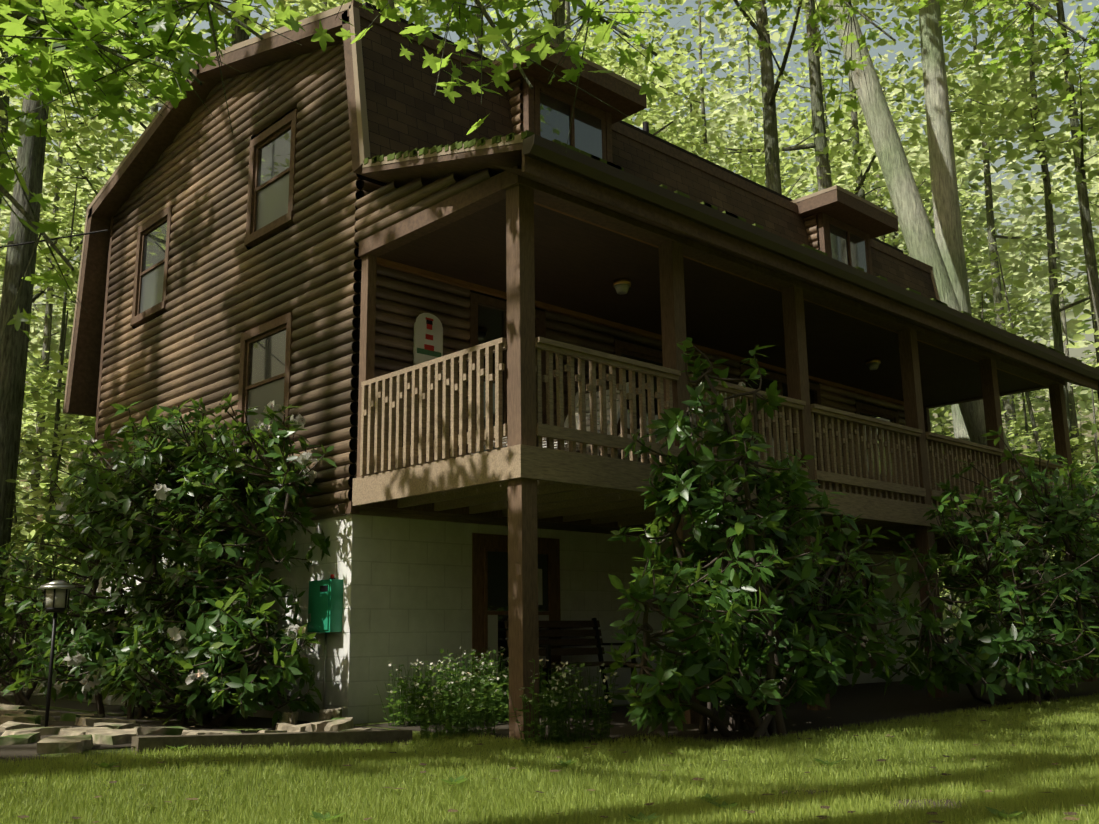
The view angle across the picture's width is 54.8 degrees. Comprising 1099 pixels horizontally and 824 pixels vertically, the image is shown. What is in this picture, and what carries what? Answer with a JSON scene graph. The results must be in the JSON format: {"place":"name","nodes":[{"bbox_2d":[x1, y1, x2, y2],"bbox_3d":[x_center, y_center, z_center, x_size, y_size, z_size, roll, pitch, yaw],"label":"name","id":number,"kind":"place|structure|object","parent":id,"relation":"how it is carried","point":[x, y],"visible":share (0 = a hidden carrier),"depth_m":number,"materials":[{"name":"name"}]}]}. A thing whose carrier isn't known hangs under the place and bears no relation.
{"place":"outdoors","nodes":[
{"label":"outdoors","id":0,"kind":"place"},
{"bbox_2d":[82,514,352,721],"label":"foundation wall","id":1,"kind":"structure","parent":0,"point":[338,562],"depth_m":9.30,"materials":[{"name":"white concrete"}]},
{"bbox_2d":[354,168,490,243],"bbox_3d":[-1.102,-1.879,8.970,0.054,0.420,1.873,10,-16,-42],"label":"log siding","id":2,"kind":"object","parent":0,"point":[384,207],"visible":0.85,"depth_m":9.11,"materials":[{"name":"brown wood"}]},
{"bbox_2d":[0,630,1098,823],"bbox_3d":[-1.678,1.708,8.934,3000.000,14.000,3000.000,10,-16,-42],"label":"ground","id":3,"kind":"structure","parent":0,"point":[106,750],"depth_m":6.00,"materials":[{"name":"green plant"}]},
{"bbox_2d":[39,581,75,726],"bbox_3d":[-3.650,1.819,7.776,0.262,1.150,0.262,10,-16,-42],"label":"garden lamp","id":4,"kind":"object","parent":3,"relation":"on","point":[56,597],"visible":1,"depth_m":7.80,"materials":[{"name":"black metal"}]},
{"bbox_2d":[0,703,370,753],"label":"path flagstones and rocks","id":5,"kind":"object","parent":3,"relation":"on","point":[19,725],"visible":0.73,"depth_m":7.26,"materials":[{"name":"beige stone"}]},
{"bbox_2d":[0,693,383,761],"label":"stone edging","id":6,"kind":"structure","parent":3,"relation":"on","point":[29,750],"depth_m":8.96,"materials":[{"name":"brown"}]},
{"bbox_2d":[131,729,411,754],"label":"landscape timbers","id":7,"kind":"object","parent":3,"relation":"on","point":[361,737],"visible":0.43,"depth_m":6.58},
{"bbox_2d":[307,574,342,708],"bbox_3d":[-1.929,2.116,9.022,0.140,1.445,0.360,10,-16,-42],"label":"green utility box","id":8,"kind":"object","parent":3,"relation":"on","point":[325,606],"visible":0.96,"depth_m":9.03,"materials":[{"name":"green paint"}]},
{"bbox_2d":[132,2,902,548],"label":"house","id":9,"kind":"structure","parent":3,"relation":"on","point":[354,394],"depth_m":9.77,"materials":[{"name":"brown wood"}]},
{"bbox_2d":[95,42,359,540],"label":"log siding wall","id":10,"kind":"structure","parent":9,"relation":"attached to","point":[303,269],"depth_m":11.24,"materials":[{"name":"brown wood"}]},
{"bbox_2d":[130,109,298,446],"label":"gable windows","id":11,"kind":"structure","parent":10,"relation":"in","point":[266,362],"depth_m":10.91,"materials":[{"name":"brown wood"}]},
{"bbox_2d":[89,216,358,545],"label":"corner boards","id":12,"kind":"object","parent":10,"relation":"attached to","point":[350,509],"visible":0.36,"depth_m":13.80,"materials":[{"name":"brown wood"}]},
{"bbox_2d":[0,121,648,247],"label":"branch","id":13,"kind":"object","parent":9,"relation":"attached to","point":[646,126],"visible":0.64,"depth_m":13.41,"materials":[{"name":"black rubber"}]},
{"bbox_2d":[64,0,936,416],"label":"roof","id":14,"kind":"structure","parent":9,"relation":"on","point":[410,106],"depth_m":11.34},
{"bbox_2d":[63,1,939,413],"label":"roof trim","id":15,"kind":"structure","parent":14,"relation":"attached to","point":[359,89],"depth_m":9.53,"materials":[{"name":"brown wood"}]},
{"bbox_2d":[492,41,646,162],"bbox_3d":[-0.270,-2.544,11.535,1.610,1.810,2.185,10,-16,-42],"label":"dormer","id":16,"kind":"object","parent":14,"relation":"on","point":[546,108],"visible":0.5,"depth_m":11.02,"materials":[{"name":"brown wood"}]},
{"bbox_2d":[508,78,522,133],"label":"dormer cheek logs","id":17,"kind":"object","parent":16,"relation":"attached to","point":[515,101],"visible":0.12,"depth_m":10.77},
{"bbox_2d":[523,134,1098,381],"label":"gutter","id":18,"kind":"object","parent":14,"relation":"attached to","point":[549,152],"visible":1,"depth_m":9.38,"materials":[{"name":"brown paint"}]},
{"bbox_2d":[791,185,898,274],"bbox_3d":[3.642,-1.839,15.161,1.610,1.810,2.185,10,-16,-42],"label":"dormer","id":19,"kind":"object","parent":14,"relation":"on","point":[850,225],"visible":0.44,"depth_m":14.53,"materials":[{"name":"brown wood"}]},
{"bbox_2d":[804,214,818,248],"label":"dormer cheek logs","id":20,"kind":"object","parent":19,"relation":"attached to","point":[811,224],"visible":0.06,"depth_m":14.40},
{"bbox_2d":[0,337,1098,739],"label":"rhododendron","id":21,"kind":"object","parent":3,"relation":"on","point":[818,681],"depth_m":8.89,"materials":[{"name":"green plant"}]},
{"bbox_2d":[0,0,1098,626],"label":"tree canopy leaves","id":22,"kind":"object","parent":3,"relation":"on","point":[1016,108],"visible":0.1,"depth_m":26.64,"materials":[{"name":"green plant"}]},
{"bbox_2d":[0,0,1098,339],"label":"tree leaves","id":23,"kind":"object","parent":3,"relation":"on","point":[96,20],"visible":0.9,"depth_m":6.01,"materials":[{"name":"green plant"}]},
{"bbox_2d":[0,0,1098,695],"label":"tree trunks","id":24,"kind":"object","parent":3,"relation":"on","point":[16,288],"visible":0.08,"depth_m":19.48,"materials":[{"name":"brown plant"}]},
{"bbox_2d":[0,0,1098,635],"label":"distant hazy canopy","id":25,"kind":"object","parent":3,"relation":"on","point":[1022,262],"visible":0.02,"depth_m":47.28,"materials":[{"name":"green plant"}]},
{"bbox_2d":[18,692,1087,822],"bbox_3d":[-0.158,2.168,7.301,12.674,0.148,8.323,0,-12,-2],"label":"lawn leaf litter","id":26,"kind":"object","parent":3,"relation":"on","point":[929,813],"visible":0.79,"depth_m":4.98,"materials":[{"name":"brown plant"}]},
{"bbox_2d":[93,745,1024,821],"bbox_3d":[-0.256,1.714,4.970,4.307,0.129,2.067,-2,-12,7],"label":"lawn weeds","id":27,"kind":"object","parent":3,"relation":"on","point":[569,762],"visible":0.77,"depth_m":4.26,"materials":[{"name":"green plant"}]},
{"bbox_2d":[348,514,925,723],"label":"basement wall","id":28,"kind":"structure","parent":3,"relation":"on","point":[411,590],"depth_m":9.63,"materials":[{"name":"white concrete"}]},
{"bbox_2d":[472,533,561,692],"bbox_3d":[-0.306,1.935,10.207,1.130,1.480,0.064,10,-16,-42],"label":"door","id":29,"kind":"structure","parent":28,"relation":"in","point":[489,585],"depth_m":10.06,"materials":[{"name":"brown wood"}]},
{"bbox_2d":[357,184,1097,740],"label":"porch posts","id":30,"kind":"object","parent":3,"relation":"on","point":[523,538],"visible":0.44,"depth_m":9.04,"materials":[{"name":"brown wood"}]},
{"bbox_2d":[360,337,1074,519],"bbox_3d":[2.857,0.661,11.886,10.420,0.825,2.065,10,-16,-42],"label":"porch railing","id":31,"kind":"object","parent":30,"relation":"attached to","point":[376,391],"visible":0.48,"depth_m":8.75,"materials":[{"name":"brown wood"}]},
{"bbox_2d":[352,444,1084,554],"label":"porch deck","id":32,"kind":"structure","parent":30,"relation":"on","point":[575,488],"depth_m":8.95,"materials":[{"name":"brown wood"}]},
{"bbox_2d":[363,676,1098,742],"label":"mulch bed","id":33,"kind":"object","parent":3,"relation":"on","point":[858,703],"visible":0.29,"depth_m":9.58,"materials":[{"name":"brown soil"}]},
{"bbox_2d":[375,647,618,748],"bbox_3d":[-0.508,2.135,8.189,1.681,0.636,2.979,1,-12,-8],"label":"perennial","id":34,"kind":"object","parent":33,"relation":"on","point":[461,708],"depth_m":7.58,"materials":[{"name":"green plant"}]},
{"bbox_2d":[504,618,637,710],"bbox_3d":[0.223,2.390,10.052,1.250,0.873,0.554,10,-16,-42],"label":"garden bench","id":35,"kind":"object","parent":33,"relation":"on","point":[597,641],"visible":0.5,"depth_m":10.33,"materials":[{"name":"brown wood"}]},
{"bbox_2d":[779,790,826,795],"bbox_3d":[1.157,1.716,4.772,0.281,0.003,0.241,10,-16,-42],"label":"lawn dirt patch","id":36,"kind":"object","parent":3,"relation":"on","point":[811,791],"visible":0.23,"depth_m":4.83,"materials":[{"name":"brown soil"}]},
{"bbox_2d":[887,799,966,811],"bbox_3d":[1.553,1.632,4.400,0.470,0.004,0.294,10,-16,-42],"label":"grass patch","id":37,"kind":"object","parent":3,"relation":"on","point":[930,800],"visible":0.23,"depth_m":4.46,"materials":[{"name":"green plant"}]},
{"bbox_2d":[828,0,1080,676],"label":"pale twin trunks","id":38,"kind":"object","parent":3,"relation":"on","point":[941,252],"visible":0.44,"depth_m":18.85,"materials":[{"name":"grey plant"}]},
{"bbox_2d":[0,0,1098,607],"label":"sky","id":39,"kind":"structure","parent":0,"point":[684,20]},
{"bbox_2d":[354,180,916,557],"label":"log wall","id":40,"kind":"structure","parent":0,"point":[404,300],"depth_m":10.14,"materials":[{"name":"brown wood"}]},
{"bbox_2d":[411,313,442,401],"bbox_3d":[-1.205,-0.513,9.797,0.530,0.870,0.036,10,-16,-42],"label":"lighthouse decoration","id":41,"kind":"object","parent":40,"relation":"attached to","point":[428,336],"visible":0.65,"depth_m":9.88,"materials":[{"name":"white wood"}]},
{"bbox_2d":[467,292,903,488],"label":"porch windows","id":42,"kind":"structure","parent":40,"relation":"in","point":[487,319],"depth_m":11.73,"materials":[{"name":"black glass"}]},
{"bbox_2d":[358,149,1098,408],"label":"porch ceiling","id":43,"kind":"structure","parent":0,"point":[592,241],"depth_m":10.46,"materials":[{"name":"brown wood"}]},
{"bbox_2d":[613,278,880,369],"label":"ceiling lights","id":44,"kind":"object","parent":43,"relation":"attached to","point":[621,286],"visible":1,"depth_m":10.31},
{"bbox_2d":[364,130,1098,368],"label":"roof moss","id":45,"kind":"object","parent":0,"point":[496,139],"visible":0.35,"depth_m":8.47,"materials":[{"name":"green plant"}]},
{"bbox_2d":[696,551,877,686],"bbox_3d":[2.978,2.629,13.228,4.200,1.730,0.064,10,-16,-42],"label":"basement window","id":46,"kind":"structure","parent":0,"point":[866,584],"depth_m":14.37,"materials":[{"name":"black glass"}]},
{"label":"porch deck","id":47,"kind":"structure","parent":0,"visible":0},
{"bbox_2d":[474,382,628,455],"bbox_3d":[0.015,0.120,9.470,0.680,0.982,1.684,-10,-15,38],"label":"chaise lounge","id":48,"kind":"object","parent":47,"relation":"on","point":[544,439],"visible":0.12,"depth_m":9.87,"materials":[{"name":"white plastic"}]},
{"bbox_2d":[576,382,744,459],"bbox_3d":[1.055,0.161,9.798,1.638,1.008,0.680,9,-15,-39],"label":"chaise lounge","id":49,"kind":"object","parent":47,"relation":"on","point":[628,436],"visible":0.1,"depth_m":9.96,"materials":[{"name":"white plastic"}]}
]}

